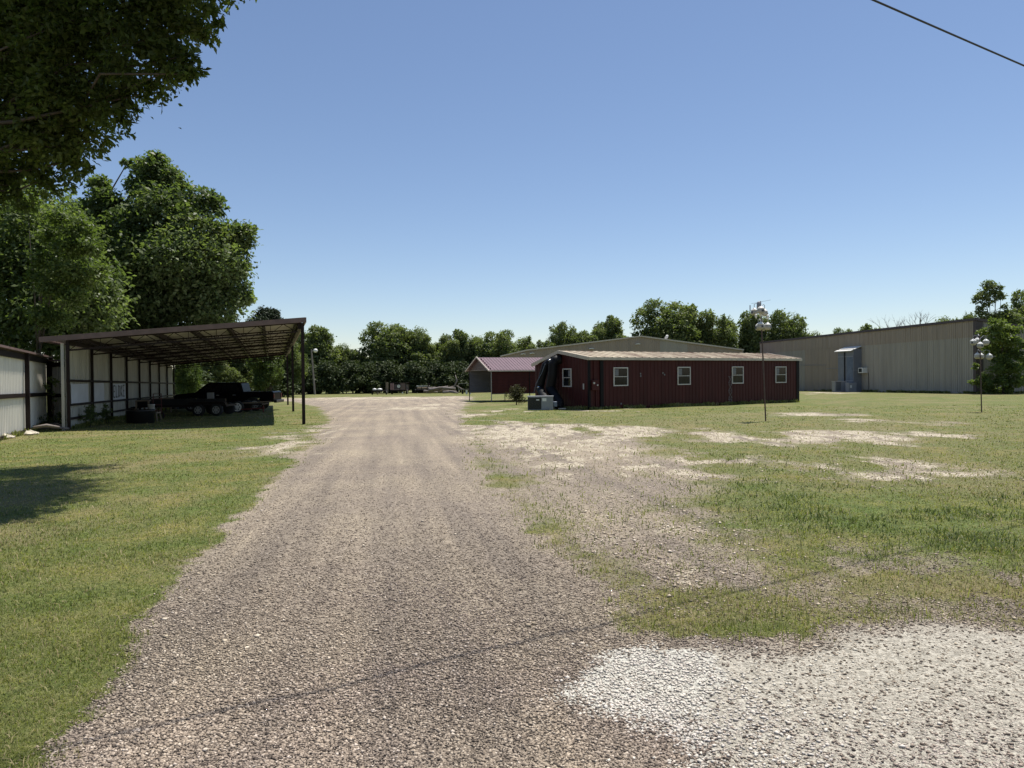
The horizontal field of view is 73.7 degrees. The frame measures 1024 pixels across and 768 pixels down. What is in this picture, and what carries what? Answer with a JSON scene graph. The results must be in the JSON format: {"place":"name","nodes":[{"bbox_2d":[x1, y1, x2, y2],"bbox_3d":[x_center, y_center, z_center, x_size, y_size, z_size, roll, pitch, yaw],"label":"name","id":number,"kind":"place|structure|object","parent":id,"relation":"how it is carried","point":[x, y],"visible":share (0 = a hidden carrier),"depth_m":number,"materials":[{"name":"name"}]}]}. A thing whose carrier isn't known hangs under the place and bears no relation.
{"place":"outdoors","nodes":[
{"label":"outdoors","id":0,"kind":"place"},
{"bbox_2d":[371,382,387,394],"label":"farm cart","id":1,"kind":"object","parent":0,"point":[378,390],"visible":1,"depth_m":111.63,"materials":[{"name":"white metal"}]},
{"bbox_2d":[0,384,1023,767],"bbox_3d":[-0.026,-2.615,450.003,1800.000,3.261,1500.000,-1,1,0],"label":"ground","id":2,"kind":"structure","parent":0,"point":[382,430],"depth_m":7.46,"materials":[{"name":"beige gravel"}]},
{"bbox_2d":[0,344,52,439],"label":"sheet fence","id":3,"kind":"object","parent":2,"relation":"on","point":[23,398],"visible":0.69,"depth_m":23.93,"materials":[{"name":"white metal"}]},
{"bbox_2d":[37,376,65,428],"bbox_3d":[-18.064,0.917,26.881,1.374,2.493,0.897,-1,1,0],"label":"fence vine","id":4,"kind":"object","parent":3,"relation":"attached to","point":[50,420],"visible":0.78,"depth_m":26.87,"materials":[{"name":"green plant"}]},
{"bbox_2d":[24,430,34,434],"bbox_3d":[-16.424,1.697,23.245,0.350,0.289,0.335,0,1,31],"label":"rock","id":5,"kind":"object","parent":2,"relation":"on","point":[30,432],"visible":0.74,"depth_m":23.17,"materials":[{"name":"stone"}]},
{"bbox_2d":[33,424,59,428],"bbox_3d":[-17.002,1.540,24.940,0.815,0.174,0.140,-1,1,-29],"label":"cut branch","id":6,"kind":"object","parent":2,"relation":"on","point":[44,425],"visible":1,"depth_m":24.89,"materials":[{"name":"brown wood"}]},
{"bbox_2d":[37,427,69,429],"bbox_3d":[-17.389,1.643,25.705,1.309,0.175,0.140,-1,1,-11],"label":"cut branch","id":7,"kind":"object","parent":2,"relation":"on","point":[54,428],"visible":0.52,"depth_m":25.71,"materials":[{"name":"brown wood"}]},
{"bbox_2d":[46,360,65,423],"bbox_3d":[-18.823,0.477,28.592,1.189,2.987,0.320,-1,1,-8],"label":"return fence","id":8,"kind":"object","parent":2,"relation":"on","point":[55,365],"visible":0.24,"depth_m":28.62,"materials":[{"name":"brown metal"}]},
{"bbox_2d":[8,192,111,353],"bbox_3d":[-19.860,-3.162,29.822,4.821,10.711,2.614,0,1,6],"label":"young tree","id":9,"kind":"object","parent":2,"relation":"on","point":[72,245],"visible":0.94,"depth_m":29.31,"materials":[{"name":"green plant"}]},
{"bbox_2d":[0,177,140,361],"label":"broadleaf tree","id":10,"kind":"object","parent":2,"relation":"on","point":[16,329],"visible":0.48,"depth_m":32.16,"materials":[{"name":"green plant"}]},
{"bbox_2d":[78,404,102,426],"bbox_3d":[-17.217,1.484,27.817,1.000,1.338,0.996,-1,1,0],"label":"wall weed","id":11,"kind":"object","parent":2,"relation":"on","point":[88,415],"depth_m":27.75,"materials":[{"name":"green plant"}]},
{"bbox_2d":[97,403,113,422],"bbox_3d":[-18.183,1.502,30.453,0.671,1.317,0.741,0,1,44],"label":"wall weed","id":12,"kind":"object","parent":2,"relation":"on","point":[104,414],"depth_m":30.41,"materials":[{"name":"green plant"}]},
{"bbox_2d":[0,0,256,215],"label":"shade tree","id":13,"kind":"object","parent":2,"relation":"on","point":[49,86],"visible":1,"depth_m":11.23,"materials":[{"name":"green plant"}]},
{"bbox_2d":[125,409,155,423],"bbox_3d":[-16.463,1.444,30.257,1.200,0.600,1.200,-1,1,0],"label":"stock tank","id":14,"kind":"object","parent":2,"relation":"on","point":[136,416],"visible":0.94,"depth_m":29.80,"materials":[{"name":"black paint"}]},
{"bbox_2d":[135,400,156,414],"bbox_3d":[-20.285,1.347,37.892,0.700,0.960,2.400,-1,1,-18],"label":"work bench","id":15,"kind":"object","parent":2,"relation":"on","point":[143,400],"visible":0.39,"depth_m":36.75,"materials":[{"name":"brown wood"}]},
{"bbox_2d":[53,149,263,331],"bbox_3d":[-22.936,-5.906,41.919,16.135,16.229,11.021,0,1,40],"label":"broadleaf tree","id":16,"kind":"object","parent":2,"relation":"on","point":[184,273],"visible":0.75,"depth_m":39.09,"materials":[{"name":"green plant"}]},
{"bbox_2d":[153,393,164,417],"bbox_3d":[-17.956,1.123,34.592,0.655,1.265,0.593,-1,1,-25],"label":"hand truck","id":17,"kind":"object","parent":2,"relation":"on","point":[163,415],"visible":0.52,"depth_m":34.69,"materials":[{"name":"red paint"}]},
{"bbox_2d":[159,397,176,411],"bbox_3d":[-22.262,1.362,44.207,0.700,0.960,2.200,-1,1,-18],"label":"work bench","id":18,"kind":"object","parent":2,"relation":"on","point":[168,407],"visible":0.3,"depth_m":43.35,"materials":[{"name":"brown wood"}]},
{"bbox_2d":[39,317,305,430],"bbox_3d":[-18.132,-0.328,41.309,9.580,5.065,30.290,-1,1,-19],"label":"long carport","id":19,"kind":"object","parent":2,"relation":"on","point":[139,363],"visible":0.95,"depth_m":32.02,"materials":[{"name":"brown metal"}]},
{"bbox_2d":[71,384,88,403],"bbox_3d":[-17.470,0.381,27.611,0.014,0.760,2.600,-1,1,-19],"label":"sign board","id":20,"kind":"object","parent":19,"relation":"attached to","point":[79,393],"visible":1,"depth_m":27.50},
{"bbox_2d":[94,383,103,401],"bbox_3d":[-18.533,0.363,30.630,0.014,0.820,2.000,-1,1,-19],"label":"sign board","id":21,"kind":"object","parent":19,"relation":"attached to","point":[98,391],"visible":1,"depth_m":30.55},
{"bbox_2d":[113,383,125,399],"bbox_3d":[-19.955,0.381,34.688,0.027,0.800,3.100,-1,1,-19],"label":"lettered board","id":22,"kind":"object","parent":19,"relation":"attached to","point":[118,391],"visible":1,"depth_m":34.67,"materials":[{"name":"white paint"}]},
{"bbox_2d":[130,393,236,415],"bbox_3d":[-18.809,1.123,38.307,6.120,1.280,2.210,-1,1,-3],"label":"tandem trailer","id":23,"kind":"object","parent":2,"relation":"on","point":[214,406],"visible":0.98,"depth_m":37.44,"materials":[{"name":"metal"}]},
{"bbox_2d":[172,363,202,393],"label":"woodland tree","id":24,"kind":"object","parent":2,"relation":"on","point":[188,380],"visible":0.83,"depth_m":65.32,"materials":[{"name":"green plant"}]},
{"bbox_2d":[172,368,215,394],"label":"understory bush","id":25,"kind":"object","parent":2,"relation":"on","point":[207,380],"visible":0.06,"depth_m":72.28,"materials":[{"name":"green plant"}]},
{"bbox_2d":[192,361,239,382],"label":"woodland tree","id":26,"kind":"object","parent":2,"relation":"on","point":[220,373],"visible":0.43,"depth_m":79.48,"materials":[{"name":"green plant"}]},
{"bbox_2d":[174,382,283,410],"bbox_3d":[-18.828,0.822,45.481,6.650,1.870,2.175,-1,1,-4],"label":"pickup truck","id":27,"kind":"object","parent":2,"relation":"on","point":[231,392],"visible":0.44,"depth_m":44.65,"materials":[{"name":"black paint"}]},
{"bbox_2d":[225,359,262,388],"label":"woodland tree","id":28,"kind":"object","parent":2,"relation":"on","point":[246,374],"visible":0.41,"depth_m":82.70,"materials":[{"name":"green plant"}]},
{"bbox_2d":[233,400,270,412],"bbox_3d":[-16.943,1.381,41.989,4.508,0.720,2.110,-1,1,-5],"label":"flat trailer","id":29,"kind":"object","parent":2,"relation":"on","point":[246,405],"visible":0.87,"depth_m":41.23,"materials":[{"name":"metal"}]},
{"bbox_2d":[245,355,284,390],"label":"woodland tree","id":30,"kind":"object","parent":2,"relation":"on","point":[271,371],"visible":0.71,"depth_m":74.86,"materials":[{"name":"green plant"}]},
{"bbox_2d":[244,305,285,390],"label":"dome pine","id":31,"kind":"object","parent":2,"relation":"on","point":[266,313],"visible":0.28,"depth_m":90.82,"materials":[{"name":"green plant"}]},
{"bbox_2d":[251,383,280,390],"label":"understory bush","id":32,"kind":"object","parent":2,"relation":"on","point":[275,387],"visible":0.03,"depth_m":92.02,"materials":[{"name":"green plant"}]},
{"bbox_2d":[274,365,301,396],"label":"understory bush","id":33,"kind":"object","parent":2,"relation":"on","point":[283,387],"visible":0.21,"depth_m":97.08,"materials":[{"name":"green plant"}]},
{"bbox_2d":[278,342,308,389],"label":"woodland tree","id":34,"kind":"object","parent":2,"relation":"on","point":[297,363],"visible":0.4,"depth_m":99.08,"materials":[{"name":"green plant"}]},
{"bbox_2d":[296,330,307,357],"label":"woodland tree","id":35,"kind":"object","parent":2,"relation":"on","point":[298,340],"visible":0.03,"depth_m":131.68,"materials":[{"name":"green plant"}]},
{"bbox_2d":[297,368,320,393],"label":"understory bush","id":36,"kind":"object","parent":2,"relation":"on","point":[306,379],"visible":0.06,"depth_m":122.40,"materials":[{"name":"green plant"}]},
{"bbox_2d":[294,357,329,394],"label":"understory bush","id":37,"kind":"object","parent":2,"relation":"on","point":[320,382],"visible":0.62,"depth_m":123.21,"materials":[{"name":"green plant"}]},
{"bbox_2d":[311,349,317,394],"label":"light pole","id":38,"kind":"object","parent":2,"relation":"on","point":[315,350],"visible":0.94,"depth_m":118.93,"materials":[{"name":"grey wood"}]},
{"bbox_2d":[300,324,341,366],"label":"woodland tree","id":39,"kind":"object","parent":2,"relation":"on","point":[321,338],"visible":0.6,"depth_m":129.02,"materials":[{"name":"green plant"}]},
{"bbox_2d":[310,359,350,393],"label":"understory bush","id":40,"kind":"object","parent":2,"relation":"on","point":[330,370],"visible":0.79,"depth_m":124.03,"materials":[{"name":"green plant"}]},
{"bbox_2d":[331,343,350,367],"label":"woodland tree","id":41,"kind":"object","parent":2,"relation":"on","point":[344,350],"visible":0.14,"depth_m":133.89,"materials":[{"name":"green plant"}]},
{"bbox_2d":[327,360,362,393],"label":"understory bush","id":42,"kind":"object","parent":2,"relation":"on","point":[349,366],"visible":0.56,"depth_m":125.01,"materials":[{"name":"green plant"}]},
{"bbox_2d":[341,349,362,392],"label":"woodland tree","id":43,"kind":"object","parent":2,"relation":"on","point":[354,355],"visible":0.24,"depth_m":134.15,"materials":[{"name":"green plant"}]},
{"bbox_2d":[346,362,383,393],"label":"understory bush","id":44,"kind":"object","parent":2,"relation":"on","point":[359,373],"visible":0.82,"depth_m":125.11,"materials":[{"name":"green plant"}]},
{"bbox_2d":[358,360,400,392],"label":"understory bush","id":45,"kind":"object","parent":2,"relation":"on","point":[379,373],"visible":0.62,"depth_m":126.18,"materials":[{"name":"green plant"}]},
{"bbox_2d":[358,320,412,365],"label":"woodland tree","id":46,"kind":"object","parent":2,"relation":"on","point":[384,343],"visible":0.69,"depth_m":132.73,"materials":[{"name":"green plant"}]},
{"bbox_2d":[378,359,414,393],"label":"understory bush","id":47,"kind":"object","parent":2,"relation":"on","point":[396,370],"visible":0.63,"depth_m":125.88,"materials":[{"name":"green plant"}]},
{"bbox_2d":[390,382,408,393],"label":"cage trailer","id":48,"kind":"object","parent":2,"relation":"on","point":[403,386],"visible":0.99,"depth_m":114.00,"materials":[{"name":"brown metal"}]},
{"bbox_2d":[389,360,435,392],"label":"understory bush","id":49,"kind":"object","parent":2,"relation":"on","point":[414,368],"visible":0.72,"depth_m":126.09,"materials":[{"name":"green plant"}]},
{"bbox_2d":[394,325,435,392],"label":"woodland tree","id":50,"kind":"object","parent":2,"relation":"on","point":[418,340],"visible":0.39,"depth_m":134.11,"materials":[{"name":"green plant"}]},
{"bbox_2d":[415,383,429,392],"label":"utility trailer","id":51,"kind":"object","parent":2,"relation":"on","point":[421,388],"visible":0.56,"depth_m":122.95,"materials":[{"name":"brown metal"}]},
{"bbox_2d":[410,360,444,392],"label":"understory bush","id":52,"kind":"object","parent":2,"relation":"on","point":[433,366],"visible":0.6,"depth_m":127.14,"materials":[{"name":"green plant"}]},
{"bbox_2d":[417,342,449,368],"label":"woodland tree","id":53,"kind":"object","parent":2,"relation":"on","point":[438,357],"visible":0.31,"depth_m":135.66,"materials":[{"name":"green plant"}]},
{"bbox_2d":[431,361,468,392],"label":"understory bush","id":54,"kind":"object","parent":2,"relation":"on","point":[448,368],"visible":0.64,"depth_m":127.08,"materials":[{"name":"green plant"}]},
{"bbox_2d":[434,329,473,361],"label":"woodland tree","id":55,"kind":"object","parent":2,"relation":"on","point":[455,347],"visible":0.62,"depth_m":136.68,"materials":[{"name":"green plant"}]},
{"bbox_2d":[446,360,468,391],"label":"understory bush","id":56,"kind":"object","parent":2,"relation":"on","point":[464,375],"visible":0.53,"depth_m":128.09,"materials":[{"name":"green plant"}]},
{"bbox_2d":[457,334,487,366],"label":"woodland tree","id":57,"kind":"object","parent":2,"relation":"on","point":[474,341],"visible":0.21,"depth_m":136.82,"materials":[{"name":"green plant"}]},
{"bbox_2d":[471,329,516,359],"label":"woodland tree","id":58,"kind":"object","parent":2,"relation":"on","point":[499,344],"visible":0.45,"depth_m":133.99,"materials":[{"name":"green plant"}]},
{"bbox_2d":[465,357,542,401],"bbox_3d":[2.052,-0.391,63.810,11.365,4.336,6.686,-1,1,-22],"label":"carport","id":59,"kind":"object","parent":2,"relation":"on","point":[495,375],"visible":0.48,"depth_m":60.52,"materials":[{"name":"red metal"}]},
{"bbox_2d":[504,384,526,404],"bbox_3d":[0.273,0.979,51.532,1.807,1.966,1.578,-1,1,0],"label":"bush","id":60,"kind":"object","parent":2,"relation":"on","point":[516,393],"visible":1,"depth_m":51.38,"materials":[{"name":"green plant"}]},
{"bbox_2d":[510,335,534,352],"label":"woodland tree","id":61,"kind":"object","parent":2,"relation":"on","point":[522,345],"visible":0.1,"depth_m":137.94,"materials":[{"name":"green plant"}]},
{"bbox_2d":[41,438,1023,765],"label":"sparse weeds","id":62,"kind":"object","parent":2,"relation":"on","point":[887,548],"visible":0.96,"depth_m":6.30,"materials":[{"name":"green plant"}]},
{"bbox_2d":[525,340,555,349],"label":"woodland tree","id":63,"kind":"object","parent":2,"relation":"on","point":[539,344],"visible":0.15,"depth_m":135.69,"materials":[{"name":"green plant"}]},
{"bbox_2d":[527,355,563,409],"bbox_3d":[2.103,-0.124,42.218,2.197,3.373,3.466,-1,1,4],"label":"air conditioner","id":64,"kind":"object","parent":2,"relation":"on","point":[543,400],"visible":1,"depth_m":42.55,"materials":[{"name":"metal"}]},
{"bbox_2d":[546,320,577,345],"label":"woodland tree","id":65,"kind":"object","parent":2,"relation":"on","point":[561,336],"visible":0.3,"depth_m":138.49,"materials":[{"name":"green plant"}]},
{"bbox_2d":[572,329,597,343],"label":"woodland tree","id":66,"kind":"object","parent":2,"relation":"on","point":[579,338],"visible":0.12,"depth_m":137.08,"materials":[{"name":"green plant"}]},
{"bbox_2d":[588,315,625,340],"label":"woodland tree","id":67,"kind":"object","parent":2,"relation":"on","point":[609,327],"visible":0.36,"depth_m":139.66,"materials":[{"name":"green plant"}]},
{"bbox_2d":[500,335,743,357],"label":"gable warehouse","id":68,"kind":"structure","parent":2,"relation":"on","point":[641,344],"depth_m":111.93,"materials":[{"name":"beige metal"}]},
{"bbox_2d":[629,297,701,342],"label":"woodland tree","id":69,"kind":"object","parent":2,"relation":"on","point":[671,324],"visible":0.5,"depth_m":141.63,"materials":[{"name":"green plant"}]},
{"bbox_2d":[531,350,801,409],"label":"red metal building","id":70,"kind":"structure","parent":2,"relation":"on","point":[589,379],"depth_m":44.22,"materials":[{"name":"red metal"}]},
{"bbox_2d":[562,368,571,386],"bbox_3d":[3.409,-0.392,42.296,0.055,1.137,0.926,-1,1,-31],"label":"window","id":71,"kind":"structure","parent":70,"relation":"in","point":[566,373],"depth_m":42.28,"materials":[{"name":"white glass"}]},
{"bbox_2d":[613,367,627,385],"bbox_3d":[6.646,-0.448,41.717,1.152,1.142,0.055,-1,1,-31],"label":"window","id":72,"kind":"structure","parent":70,"relation":"in","point":[620,374],"depth_m":41.72,"materials":[{"name":"white glass"}]},
{"bbox_2d":[677,367,690,384],"bbox_3d":[11.216,-0.533,44.510,1.175,1.175,0.055,-1,1,-31],"label":"window","id":73,"kind":"structure","parent":70,"relation":"in","point":[683,373],"depth_m":44.51,"materials":[{"name":"white glass"}]},
{"bbox_2d":[732,366,743,383],"bbox_3d":[15.608,-0.619,47.203,1.162,1.183,0.055,-1,1,-31],"label":"window","id":74,"kind":"structure","parent":70,"relation":"in","point":[737,371],"depth_m":47.21,"materials":[{"name":"white glass"}]},
{"bbox_2d":[775,366,786,382],"bbox_3d":[19.536,-0.678,49.602,1.212,1.188,0.055,-1,1,-31],"label":"window","id":75,"kind":"structure","parent":70,"relation":"in","point":[780,371],"depth_m":49.61,"materials":[{"name":"white glass"}]},
{"bbox_2d":[683,303,720,343],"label":"woodland tree","id":76,"kind":"object","parent":2,"relation":"on","point":[706,322],"visible":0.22,"depth_m":144.71,"materials":[{"name":"green plant"}]},
{"bbox_2d":[705,313,743,347],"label":"woodland tree","id":77,"kind":"object","parent":2,"relation":"on","point":[728,335],"visible":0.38,"depth_m":143.54,"materials":[{"name":"green plant"}]},
{"bbox_2d":[737,310,771,352],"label":"woodland tree","id":78,"kind":"object","parent":2,"relation":"on","point":[751,338],"visible":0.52,"depth_m":145.68,"materials":[{"name":"green plant"}]},
{"bbox_2d":[750,300,771,420],"bbox_3d":[9.854,-0.869,27.026,0.900,4.905,1.088,-1,1,0],"label":"martin house pole","id":79,"kind":"object","parent":2,"relation":"on","point":[761,311],"visible":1,"depth_m":26.96,"materials":[{"name":"grey metal"}]},
{"bbox_2d":[539,615,1023,767],"bbox_3d":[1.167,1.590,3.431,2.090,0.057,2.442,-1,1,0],"label":"white gravel","id":80,"kind":"structure","parent":2,"relation":"on","point":[653,699],"depth_m":3.44,"materials":[{"name":"white gravel"}]},
{"bbox_2d":[758,308,809,341],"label":"woodland tree","id":81,"kind":"object","parent":2,"relation":"on","point":[796,325],"visible":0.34,"depth_m":145.03,"materials":[{"name":"green plant"}]},
{"bbox_2d":[831,381,846,391],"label":"condenser unit","id":82,"kind":"object","parent":2,"relation":"on","point":[838,386],"visible":0.89,"depth_m":93.07,"materials":[{"name":"grey metal"}]},
{"bbox_2d":[833,327,852,333],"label":"woodland tree","id":83,"kind":"object","parent":2,"relation":"on","point":[839,330],"visible":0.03,"depth_m":151.98,"materials":[{"name":"green plant"}]},
{"bbox_2d":[669,475,1023,573],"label":"crabgrass","id":84,"kind":"object","parent":2,"relation":"on","point":[978,512],"visible":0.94,"depth_m":7.72,"materials":[{"name":"green plant"}]},
{"bbox_2d":[845,383,856,391],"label":"utility cabinet","id":85,"kind":"object","parent":2,"relation":"on","point":[850,387],"visible":0.9,"depth_m":91.29,"materials":[{"name":"grey metal"}]},
{"bbox_2d":[858,323,879,330],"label":"woodland tree","id":86,"kind":"object","parent":2,"relation":"on","point":[866,326],"visible":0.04,"depth_m":151.41,"materials":[{"name":"green plant"}]},
{"bbox_2d":[759,318,1023,393],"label":"metal warehouse","id":87,"kind":"structure","parent":2,"relation":"on","point":[937,356],"depth_m":84.02,"materials":[{"name":"grey metal"}]},
{"bbox_2d":[834,346,861,391],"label":"entry enclosure","id":88,"kind":"object","parent":87,"relation":"attached to","point":[849,361],"visible":0.78,"depth_m":92.22,"materials":[{"name":"blue metal"}]},
{"bbox_2d":[847,357,852,382],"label":"door","id":89,"kind":"structure","parent":88,"relation":"in","point":[849,359],"depth_m":92.32,"materials":[{"name":"blue metal"}]},
{"bbox_2d":[858,368,868,389],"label":"wall air conditioner","id":90,"kind":"object","parent":87,"relation":"attached to","point":[862,370],"depth_m":90.51,"materials":[{"name":"white plastic"}]},
{"bbox_2d":[901,312,934,324],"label":"bare tree","id":91,"kind":"object","parent":2,"relation":"on","point":[920,321],"visible":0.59,"depth_m":149.58,"materials":[{"name":"plant"}]},
{"bbox_2d":[935,313,971,321],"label":"woodland tree","id":92,"kind":"object","parent":2,"relation":"on","point":[942,319],"visible":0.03,"depth_m":140.94,"materials":[{"name":"green plant"}]},
{"bbox_2d":[963,312,976,318],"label":"woodland tree","id":93,"kind":"object","parent":2,"relation":"on","point":[967,316],"visible":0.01,"depth_m":136.89,"materials":[{"name":"green plant"}]},
{"bbox_2d":[970,334,992,411],"bbox_3d":[22.632,-0.490,33.035,1.015,3.882,0.837,-1,1,-23],"label":"martin house pole","id":94,"kind":"object","parent":2,"relation":"on","point":[980,345],"visible":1,"depth_m":32.99,"materials":[{"name":"grey metal"}]},
{"bbox_2d":[967,316,1023,393],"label":"corner sapling","id":95,"kind":"object","parent":2,"relation":"on","point":[1002,348],"visible":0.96,"depth_m":69.84,"materials":[{"name":"green plant"}]},
{"bbox_2d":[971,279,1023,324],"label":"irregular tree","id":96,"kind":"object","parent":2,"relation":"on","point":[1009,315],"visible":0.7,"depth_m":127.37,"materials":[{"name":"green plant"}]},
{"bbox_2d":[1000,288,1023,324],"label":"woodland tree","id":97,"kind":"object","parent":2,"relation":"on","point":[1019,305],"visible":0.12,"depth_m":135.39,"materials":[{"name":"green plant"}]},
{"bbox_2d":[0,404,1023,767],"bbox_3d":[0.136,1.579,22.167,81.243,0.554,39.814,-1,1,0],"label":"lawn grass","id":98,"kind":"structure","parent":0,"point":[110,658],"depth_m":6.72,"materials":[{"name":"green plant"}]},
{"bbox_2d":[0,415,1023,767],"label":"dry grass","id":99,"kind":"structure","parent":0,"point":[560,549],"depth_m":6.30,"materials":[{"name":"plant"}]},
{"bbox_2d":[0,389,1023,441],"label":"edge grass","id":100,"kind":"structure","parent":0,"point":[123,417],"depth_m":44.03,"materials":[{"name":"green plant"}]},
{"bbox_2d":[0,0,1023,369],"label":"sky","id":101,"kind":"structure","parent":0,"point":[525,168],"materials":[{"name":"blue"}]},
{"bbox_2d":[8,454,1023,767],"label":"road gravel","id":102,"kind":"structure","parent":0,"point":[124,750],"depth_m":3.67,"materials":[{"name":"beige gravel"}]},
{"bbox_2d":[143,410,1023,659],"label":"limestone gravel","id":103,"kind":"structure","parent":0,"point":[532,622],"depth_m":8.05,"materials":[{"name":"beige gravel"}]},
{"bbox_2d":[871,0,1023,66],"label":"overhead cable","id":104,"kind":"object","parent":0,"point":[934,26],"visible":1,"depth_m":7.88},
{"bbox_3d":[-17.192,1.543,32.565,0.829,0.427,0.509,-1,1,0],"label":"wooden stand","id":105,"kind":"object","parent":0,"visible":0},
{"bbox_2d":[148,404,154,408],"bbox_3d":[-17.196,1.149,32.560,0.320,0.360,0.315,-1,1,0],"label":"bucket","id":106,"kind":"object","parent":105,"relation":"on","point":[151,406],"visible":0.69,"depth_m":32.44,"materials":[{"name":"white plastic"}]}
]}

